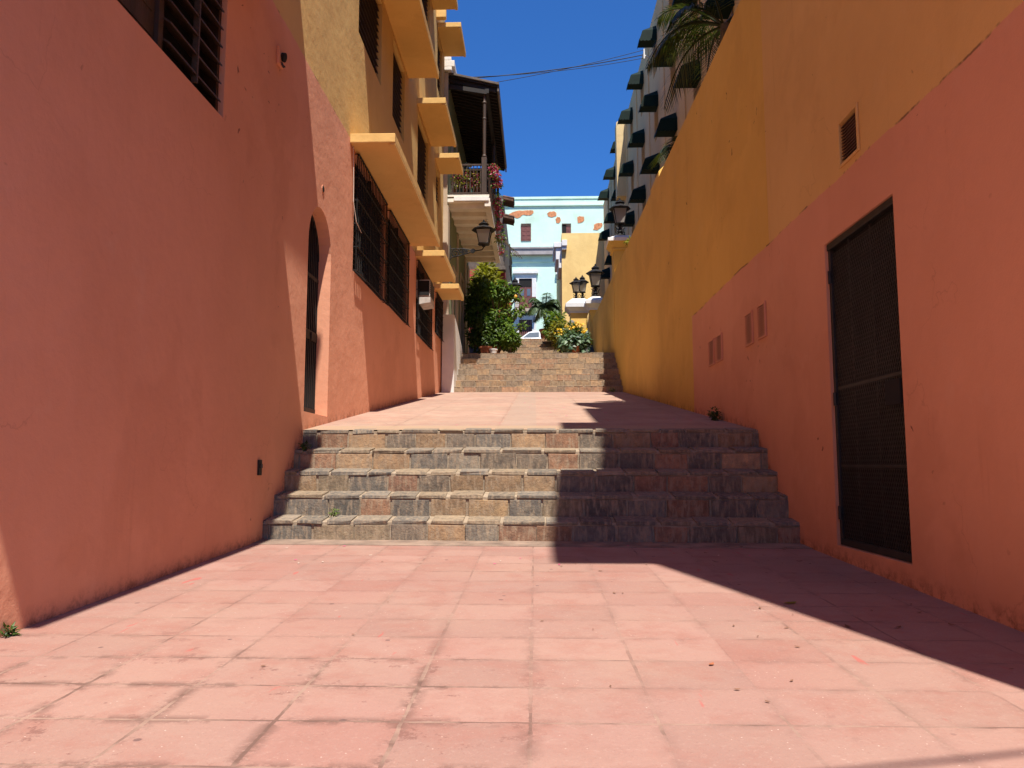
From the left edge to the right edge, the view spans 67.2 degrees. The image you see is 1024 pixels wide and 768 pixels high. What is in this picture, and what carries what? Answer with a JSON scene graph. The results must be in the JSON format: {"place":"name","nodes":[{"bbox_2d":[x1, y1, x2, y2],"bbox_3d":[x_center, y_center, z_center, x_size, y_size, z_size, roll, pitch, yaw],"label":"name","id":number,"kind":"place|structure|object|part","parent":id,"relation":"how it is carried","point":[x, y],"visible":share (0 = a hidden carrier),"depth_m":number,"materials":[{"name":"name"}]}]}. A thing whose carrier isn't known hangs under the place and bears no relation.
{"place":"outdoors","nodes":[
{"label":"outdoors","id":0,"kind":"place"},
{"bbox_2d":[0,545,1023,767],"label":"pavement","id":1,"kind":"structure","parent":0,"point":[367,656],"depth_m":3.38,"materials":[{"name":"pink tile"}]},
{"bbox_2d":[0,621,21,636],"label":"weed","id":2,"kind":"object","parent":1,"relation":"on","point":[11,631],"visible":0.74,"depth_m":3.94,"materials":[{"name":"green plant"}]},
{"bbox_2d":[250,539,811,548],"bbox_3d":[0.125,1.535,7.369,5.262,0.048,0.370,0,-6,4],"label":"mortar strip","id":3,"kind":"object","parent":1,"relation":"on","point":[529,543],"visible":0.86,"depth_m":7.32,"materials":[{"name":"concrete"}]},
{"bbox_2d":[305,392,743,429],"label":"landing pavement","id":4,"kind":"structure","parent":0,"point":[513,410],"depth_m":11.92,"materials":[{"name":"pink tile"}]},
{"bbox_2d":[706,406,721,420],"bbox_3d":[2.729,0.412,10.373,0.232,0.246,0.244,0,-6,2],"label":"weed","id":5,"kind":"object","parent":4,"relation":"on","point":[714,415],"visible":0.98,"depth_m":10.36,"materials":[{"name":"green plant"}]},
{"bbox_2d":[469,345,593,352],"bbox_3d":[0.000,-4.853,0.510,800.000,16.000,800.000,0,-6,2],"label":"ground","id":6,"kind":"structure","parent":0,"point":[591,350],"depth_m":32.91,"materials":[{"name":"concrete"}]},
{"bbox_2d":[0,0,465,636],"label":"apartment building","id":7,"kind":"structure","parent":6,"relation":"on","point":[208,298],"depth_m":6.19,"materials":[{"name":"pink paint"}]},
{"bbox_2d":[117,0,223,111],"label":"window","id":8,"kind":"structure","parent":7,"relation":"in","point":[188,32],"depth_m":6.25,"materials":[{"name":"brown wood"}]},
{"bbox_2d":[257,460,262,474],"bbox_3d":[-2.477,0.823,7.582,0.035,0.150,0.080,0,-6,2],"label":"wall outlet","id":9,"kind":"object","parent":7,"relation":"attached to","point":[259,467],"depth_m":7.55,"materials":[{"name":"metal"}]},
{"bbox_2d":[276,45,286,68],"bbox_3d":[-2.448,-3.471,8.204,0.084,0.218,0.140,0,-6,2],"label":"wall light","id":10,"kind":"object","parent":7,"relation":"attached to","point":[281,57],"visible":1,"depth_m":8.17,"materials":[{"name":"orange paint"}]},
{"bbox_2d":[304,215,318,413],"bbox_3d":[-3.157,-0.937,9.734,1.160,2.900,1.630,0,-6,2],"label":"doorway","id":11,"kind":"structure","parent":7,"relation":"in","point":[313,244],"depth_m":9.97,"materials":[{"name":"metal"}]},
{"bbox_2d":[353,146,361,232],"bbox_3d":[-2.324,-2.926,11.591,0.019,1.255,0.319,-2,-6,17],"label":"hanging wire","id":12,"kind":"object","parent":7,"relation":"hanging from","point":[353,186],"visible":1,"depth_m":11.49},
{"bbox_2d":[359,0,378,73],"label":"window","id":13,"kind":"structure","parent":7,"relation":"in","point":[368,15],"depth_m":13.12,"materials":[{"name":"brown wood"}]},
{"bbox_2d":[352,153,387,304],"bbox_3d":[-2.353,-2.451,12.752,0.208,1.871,2.314,0,-6,2],"label":"window","id":14,"kind":"structure","parent":7,"relation":"in","point":[368,211],"depth_m":12.60,"materials":[{"name":"metal"}]},
{"bbox_2d":[392,52,401,132],"bbox_3d":[-2.396,-5.868,15.527,0.150,1.560,1.300,0,-6,2],"label":"window","id":15,"kind":"structure","parent":7,"relation":"in","point":[396,108],"depth_m":15.65,"materials":[{"name":"brown wood"}]},
{"bbox_2d":[386,210,410,327],"bbox_3d":[-2.277,-2.210,15.279,0.208,1.821,2.194,0,-6,2],"label":"window","id":16,"kind":"structure","parent":7,"relation":"in","point":[398,246],"depth_m":15.16,"materials":[{"name":"metal"}]},
{"bbox_2d":[417,125,425,198],"bbox_3d":[-2.296,-5.450,18.875,0.150,1.690,1.750,0,-6,2],"label":"window","id":17,"kind":"structure","parent":7,"relation":"in","point":[421,156],"depth_m":19.04,"materials":[{"name":"brown wood"}]},
{"bbox_2d":[415,260,432,349],"bbox_3d":[-2.170,-1.857,18.870,0.208,1.771,2.414,0,-6,2],"label":"window","id":18,"kind":"structure","parent":7,"relation":"in","point":[423,322],"depth_m":18.54,"materials":[{"name":"metal"}]},
{"bbox_2d":[416,280,433,309],"bbox_3d":[-2.084,-2.097,18.207,0.412,0.579,0.765,0,-6,2],"label":"air conditioner","id":19,"kind":"object","parent":7,"relation":"attached to","point":[425,296],"visible":0.9,"depth_m":17.84,"materials":[{"name":"metal"}]},
{"bbox_2d":[422,0,427,20],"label":"window","id":20,"kind":"structure","parent":7,"relation":"in","point":[424,2],"depth_m":19.85,"materials":[{"name":"brown wood"}]},
{"bbox_2d":[436,177,437,201],"bbox_3d":[-2.210,-5.523,21.772,0.150,0.940,0.800,0,-6,2],"label":"window","id":21,"kind":"structure","parent":7,"relation":"in","point":[436,177],"depth_m":22.00,"materials":[{"name":"brown wood"}]},
{"bbox_2d":[437,48,439,94],"bbox_3d":[-2.187,-9.118,22.250,0.110,1.451,0.880,0,-6,2],"label":"window","id":22,"kind":"structure","parent":7,"relation":"in","point":[438,53],"depth_m":22.43,"materials":[{"name":"brown wood"}]},
{"bbox_2d":[435,292,443,341],"bbox_3d":[-2.086,-1.860,21.710,0.208,1.171,1.364,0,-6,2],"label":"window","id":23,"kind":"structure","parent":7,"relation":"in","point":[438,306],"depth_m":21.60,"materials":[{"name":"metal"}]},
{"bbox_2d":[441,314,462,391],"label":"parapet","id":24,"kind":"structure","parent":6,"relation":"on","point":[452,351],"depth_m":22.32,"materials":[{"name":"white paint"}]},
{"bbox_2d":[442,57,506,352],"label":"building","id":25,"kind":"structure","parent":6,"relation":"on","point":[474,107],"depth_m":25.03,"materials":[{"name":"white paint"}]},
{"bbox_2d":[452,266,456,322],"bbox_3d":[-1.864,-2.263,24.990,0.049,2.930,1.160,0,-6,2],"label":"door","id":26,"kind":"structure","parent":25,"relation":"in","point":[453,267],"depth_m":25.42,"materials":[{"name":"brown wood"}]},
{"bbox_2d":[451,127,457,191],"bbox_3d":[-1.876,-6.880,25.074,0.049,2.530,1.360,0,-6,2],"label":"door","id":27,"kind":"structure","parent":25,"relation":"in","point":[453,127],"depth_m":24.61,"materials":[{"name":"brown wood"}]},
{"bbox_2d":[450,174,459,191],"bbox_3d":[-1.729,-6.156,23.452,0.356,0.711,0.363,-5,-8,38],"label":"flower pot","id":28,"kind":"object","parent":25,"relation":"attached to","point":[454,181],"visible":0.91,"depth_m":23.45,"materials":[{"name":"ceramic"}]},
{"bbox_2d":[455,174,464,194],"bbox_3d":[-1.589,-6.152,23.467,0.380,0.706,0.417,2,-6,-20],"label":"flower pot","id":29,"kind":"object","parent":25,"relation":"attached to","point":[458,180],"visible":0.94,"depth_m":23.43,"materials":[{"name":"green plant"}]},
{"bbox_2d":[459,273,463,352],"bbox_3d":[-1.790,-2.250,27.501,0.049,3.230,1.160,0,-6,2],"label":"door","id":30,"kind":"structure","parent":25,"relation":"in","point":[461,277],"depth_m":27.87,"materials":[{"name":"brown wood"}]},
{"bbox_2d":[460,169,469,194],"bbox_3d":[-1.444,-6.159,23.466,0.379,0.721,0.333,-2,-6,15],"label":"flower pot","id":31,"kind":"object","parent":25,"relation":"attached to","point":[465,178],"visible":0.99,"depth_m":23.42,"materials":[{"name":"ceramic"}]},
{"bbox_2d":[466,171,475,194],"bbox_3d":[-1.213,-6.155,23.475,0.392,0.714,0.351,-2,-6,18],"label":"flower pot","id":32,"kind":"object","parent":25,"relation":"attached to","point":[471,181],"visible":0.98,"depth_m":23.44,"materials":[{"name":"green plant"}]},
{"bbox_2d":[450,220,495,259],"bbox_3d":[-1.144,-4.338,23.276,1.331,1.238,0.703,-2,-6,20],"label":"wall lamp","id":33,"kind":"object","parent":25,"relation":"attached to","point":[483,231],"visible":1,"depth_m":23.06,"materials":[{"name":"metal"}]},
{"bbox_2d":[471,170,481,191],"bbox_3d":[-1.090,-6.135,23.454,0.395,0.669,0.422,0,-6,2],"label":"flower pot","id":34,"kind":"object","parent":25,"relation":"attached to","point":[477,182],"visible":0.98,"depth_m":23.44,"materials":[{"name":"ceramic"}]},
{"bbox_2d":[488,163,521,257],"bbox_3d":[-0.209,-5.254,23.906,0.931,2.789,1.975,-2,-6,15],"label":"bougainvillea","id":35,"kind":"object","parent":25,"relation":"hanging from","point":[493,173],"visible":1,"depth_m":23.63,"materials":[{"name":"pink plant"}]},
{"bbox_2d":[468,195,514,345],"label":"red house","id":36,"kind":"structure","parent":6,"relation":"on","point":[505,265],"depth_m":37.37,"materials":[{"name":"paint"}]},
{"bbox_2d":[509,277,521,304],"bbox_3d":[0.067,-4.337,36.535,0.830,1.552,0.660,2,-6,-21],"label":"wall lamp","id":37,"kind":"object","parent":36,"relation":"attached to","point":[514,283],"visible":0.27,"depth_m":36.43,"materials":[{"name":"metal"}]},
{"bbox_2d":[470,262,512,316],"bbox_3d":[-1.030,-3.185,32.147,2.089,4.468,2.299,4,-7,-30],"label":"tree","id":38,"kind":"object","parent":6,"relation":"on","point":[489,273],"visible":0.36,"depth_m":32.00,"materials":[{"name":"green plant"}]},
{"bbox_2d":[500,338,558,352],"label":"stone staircase","id":39,"kind":"structure","parent":6,"relation":"on","point":[529,345],"depth_m":32.07,"materials":[{"name":"brown stone"}]},
{"bbox_2d":[540,310,567,349],"bbox_3d":[1.745,-2.198,32.201,1.174,1.930,1.298,0,-6,2],"label":"shrub","id":40,"kind":"object","parent":39,"relation":"on","point":[551,316],"visible":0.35,"depth_m":32.01,"materials":[{"name":"green plant"}]},
{"bbox_2d":[262,427,799,542],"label":"stone staircase","id":41,"kind":"structure","parent":6,"relation":"on","point":[598,484],"depth_m":8.10,"materials":[{"name":"stone"}]},
{"bbox_2d":[298,440,311,450],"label":"weed","id":42,"kind":"object","parent":41,"relation":"on","point":[304,446],"visible":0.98,"depth_m":8.74,"materials":[{"name":"green plant"}]},
{"bbox_2d":[329,508,338,516],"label":"weed","id":43,"kind":"object","parent":41,"relation":"on","point":[333,512],"visible":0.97,"depth_m":7.87,"materials":[{"name":"green plant"}]},
{"bbox_2d":[454,352,622,391],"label":"stone staircase","id":44,"kind":"structure","parent":6,"relation":"on","point":[544,372],"depth_m":23.27,"materials":[{"name":"brown stone"}]},
{"bbox_2d":[505,196,603,337],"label":"aqua building","id":45,"kind":"structure","parent":6,"relation":"on","point":[539,228],"depth_m":63.57,"materials":[{"name":"paint"}]},
{"bbox_2d":[513,271,537,306],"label":"door","id":46,"kind":"structure","parent":45,"relation":"in","point":[527,279],"depth_m":63.07,"materials":[{"name":"white paint"}]},
{"bbox_2d":[515,315,535,337],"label":"door","id":47,"kind":"structure","parent":45,"relation":"in","point":[529,319],"depth_m":62.75,"materials":[{"name":"wood"}]},
{"bbox_2d":[521,223,530,240],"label":"window","id":48,"kind":"structure","parent":45,"relation":"in","point":[525,228],"depth_m":63.60,"materials":[{"name":"brown wood"}]},
{"bbox_2d":[562,223,570,232],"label":"window","id":49,"kind":"structure","parent":45,"relation":"in","point":[566,228],"depth_m":63.52,"materials":[{"name":"brown wood"}]},
{"bbox_2d":[564,320,586,330],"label":"garden wall","id":50,"kind":"structure","parent":6,"relation":"on","point":[583,326],"depth_m":36.08,"materials":[{"name":"yellow paint"}]},
{"bbox_2d":[565,298,587,344],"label":"pillar","id":51,"kind":"structure","parent":6,"relation":"on","point":[576,310],"depth_m":36.43,"materials":[{"name":"yellow paint"}]},
{"bbox_2d":[569,277,582,298],"bbox_3d":[3.080,-4.593,37.008,0.607,1.158,0.607,2,-6,-21],"label":"post lamp","id":52,"kind":"object","parent":51,"relation":"on","point":[575,283],"visible":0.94,"depth_m":36.87,"materials":[{"name":"metal"}]},
{"bbox_2d":[579,275,588,298],"bbox_3d":[3.407,-4.643,37.255,0.607,1.310,0.607,-3,-7,24],"label":"post lamp","id":53,"kind":"object","parent":51,"relation":"on","point":[582,289],"visible":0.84,"depth_m":37.11,"materials":[{"name":"metal"}]},
{"bbox_2d":[552,233,604,330],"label":"yellow house","id":54,"kind":"structure","parent":6,"relation":"on","point":[578,255],"depth_m":44.31,"materials":[{"name":"paint"}]},
{"bbox_2d":[584,296,601,344],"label":"pillar","id":55,"kind":"structure","parent":6,"relation":"on","point":[591,305],"depth_m":33.88,"materials":[{"name":"yellow paint"}]},
{"bbox_2d":[586,264,604,296],"bbox_3d":[3.722,-4.610,34.375,0.791,1.561,0.791,-3,-7,24],"label":"post lamp","id":56,"kind":"object","parent":55,"relation":"on","point":[595,273],"visible":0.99,"depth_m":34.19,"materials":[{"name":"metal"}]},
{"bbox_2d":[605,235,630,276],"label":"pillar","id":57,"kind":"structure","parent":6,"relation":"on","point":[615,246],"depth_m":24.52,"materials":[{"name":"yellow paint"}]},
{"bbox_2d":[609,198,630,234],"bbox_3d":[3.503,-5.408,25.010,0.660,1.330,0.660,-3,-7,24],"label":"post lamp","id":58,"kind":"object","parent":57,"relation":"on","point":[619,209],"visible":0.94,"depth_m":24.86,"materials":[{"name":"metal"}]},
{"bbox_2d":[649,136,676,169],"bbox_3d":[3.932,-2.885,16.773,1.992,4.867,2.198,0,-6,2],"label":"palm tree","id":59,"kind":"object","parent":6,"relation":"on","point":[665,149],"visible":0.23,"depth_m":16.53,"materials":[{"name":"green plant"}]},
{"bbox_2d":[598,0,739,291],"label":"hotel","id":60,"kind":"structure","parent":6,"relation":"on","point":[646,127],"depth_m":26.68,"materials":[{"name":"beige paint"}]},
{"bbox_2d":[476,54,643,77],"bbox_3d":[1.403,-10.607,25.719,6.459,1.650,0.029,1,-6,-13],"label":"overhead cable","id":61,"kind":"object","parent":60,"relation":"attached to","point":[567,67],"visible":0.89,"depth_m":25.82,"materials":[{"name":"metal"}]},
{"bbox_2d":[478,58,642,76],"bbox_3d":[1.402,-10.553,25.663,6.481,1.518,0.018,1,-6,-13],"label":"overhead cable","id":62,"kind":"object","parent":60,"relation":"attached to","point":[555,71],"visible":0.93,"depth_m":25.66,"materials":[{"name":"metal"}]},
{"bbox_2d":[499,50,642,81],"bbox_3d":[1.412,-10.661,26.026,6.335,1.808,0.018,1,-6,-7],"label":"overhead cable","id":63,"kind":"object","parent":60,"relation":"attached to","point":[568,68],"visible":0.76,"depth_m":26.12,"materials":[{"name":"metal"}]},
{"bbox_2d":[592,0,776,471],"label":"retaining wall","id":64,"kind":"structure","parent":6,"relation":"on","point":[682,318],"depth_m":11.01,"materials":[{"name":"paint"}]},
{"bbox_2d":[645,0,738,112],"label":"palm tree","id":65,"kind":"object","parent":6,"relation":"on","point":[673,37],"visible":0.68,"depth_m":13.70,"materials":[{"name":"green plant"}]},
{"bbox_2d":[760,0,1023,631],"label":"apartment building","id":66,"kind":"structure","parent":6,"relation":"on","point":[894,135],"depth_m":5.30,"materials":[{"name":"orange paint"}]},
{"bbox_2d":[827,196,911,562],"bbox_3d":[2.741,0.001,5.931,0.090,2.610,1.325,0,-6,2],"label":"door","id":67,"kind":"structure","parent":66,"relation":"in","point":[874,514],"depth_m":5.91,"materials":[{"name":"wood"}]},
{"bbox_2d":[445,0,656,196],"label":"sky","id":68,"kind":"structure","parent":0,"point":[559,126],"materials":[{"name":"blue"}]},
{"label":"upper path","id":69,"kind":"structure","parent":0,"visible":0},
{"bbox_2d":[464,312,493,352],"bbox_3d":[-1.109,-1.700,26.698,1.170,1.543,1.194,0,-6,2],"label":"shrub","id":70,"kind":"object","parent":69,"relation":"on","point":[476,338],"visible":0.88,"depth_m":26.36,"materials":[{"name":"green plant"}]},
{"bbox_2d":[479,346,491,352],"bbox_3d":[-0.871,-1.094,25.491,0.432,0.270,0.425,0,-6,2],"label":"plant pot","id":71,"kind":"object","parent":69,"relation":"on","point":[484,349],"visible":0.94,"depth_m":25.34,"materials":[{"name":"ceramic"}]},
{"bbox_2d":[464,275,510,350],"bbox_3d":[-0.962,-2.483,28.174,1.840,3.012,1.692,0,-6,2],"label":"tree","id":72,"kind":"object","parent":69,"relation":"on","point":[476,305],"visible":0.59,"depth_m":28.08,"materials":[{"name":"green plant"}]},
{"bbox_2d":[489,348,497,352],"bbox_3d":[-0.614,-1.051,25.378,0.280,0.200,0.273,0,-6,2],"label":"plant pot","id":73,"kind":"object","parent":69,"relation":"on","point":[492,350],"visible":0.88,"depth_m":25.28,"materials":[{"name":"white ceramic"}]},
{"bbox_2d":[473,278,530,352],"bbox_3d":[-0.353,-2.329,26.850,2.078,2.725,1.320,0,-6,2],"label":"citrus tree","id":74,"kind":"object","parent":69,"relation":"on","point":[499,294],"visible":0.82,"depth_m":26.63,"materials":[{"name":"green plant"}]},
{"bbox_2d":[498,322,522,352],"bbox_3d":[-0.074,-1.548,26.211,0.922,1.144,0.953,0,-6,2],"label":"shrub","id":75,"kind":"object","parent":69,"relation":"on","point":[510,339],"visible":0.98,"depth_m":26.07,"materials":[{"name":"green plant"}]},
{"bbox_2d":[545,316,569,352],"bbox_3d":[1.875,-1.873,30.663,1.139,1.709,1.103,0,-6,2],"label":"shrub","id":76,"kind":"object","parent":69,"relation":"on","point":[553,328],"visible":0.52,"depth_m":30.50,"materials":[{"name":"green plant"}]},
{"bbox_2d":[553,328,591,352],"bbox_3d":[2.091,-1.384,26.200,1.245,1.079,1.222,1,-6,-9],"label":"broadleaf plant","id":77,"kind":"object","parent":69,"relation":"on","point":[571,341],"visible":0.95,"depth_m":25.85,"materials":[{"name":"green plant"}]},
{"bbox_2d":[554,319,592,343],"bbox_3d":[2.227,-1.660,27.860,1.476,1.552,1.180,0,-6,2],"label":"flowering shrub","id":78,"kind":"object","parent":69,"relation":"on","point":[580,328],"visible":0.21,"depth_m":27.71,"materials":[{"name":"yellow plant"}]},
{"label":"street","id":79,"kind":"structure","parent":0,"visible":0},
{"bbox_2d":[521,331,540,338],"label":"parked car","id":80,"kind":"object","parent":79,"relation":"on","point":[534,335],"visible":0.07,"depth_m":55.40,"materials":[{"name":"white paint"}]},
{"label":"side window","id":81,"kind":"part","parent":80,"relation":"part of","materials":[{"name":"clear glass"}]},
{"bbox_2d":[527,292,561,338],"bbox_3d":[1.409,-2.906,33.763,1.509,1.964,1.585,-3,-7,30],"label":"potted palm","id":82,"kind":"object","parent":79,"relation":"on","point":[542,306],"visible":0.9,"depth_m":33.48,"materials":[{"name":"plant"}]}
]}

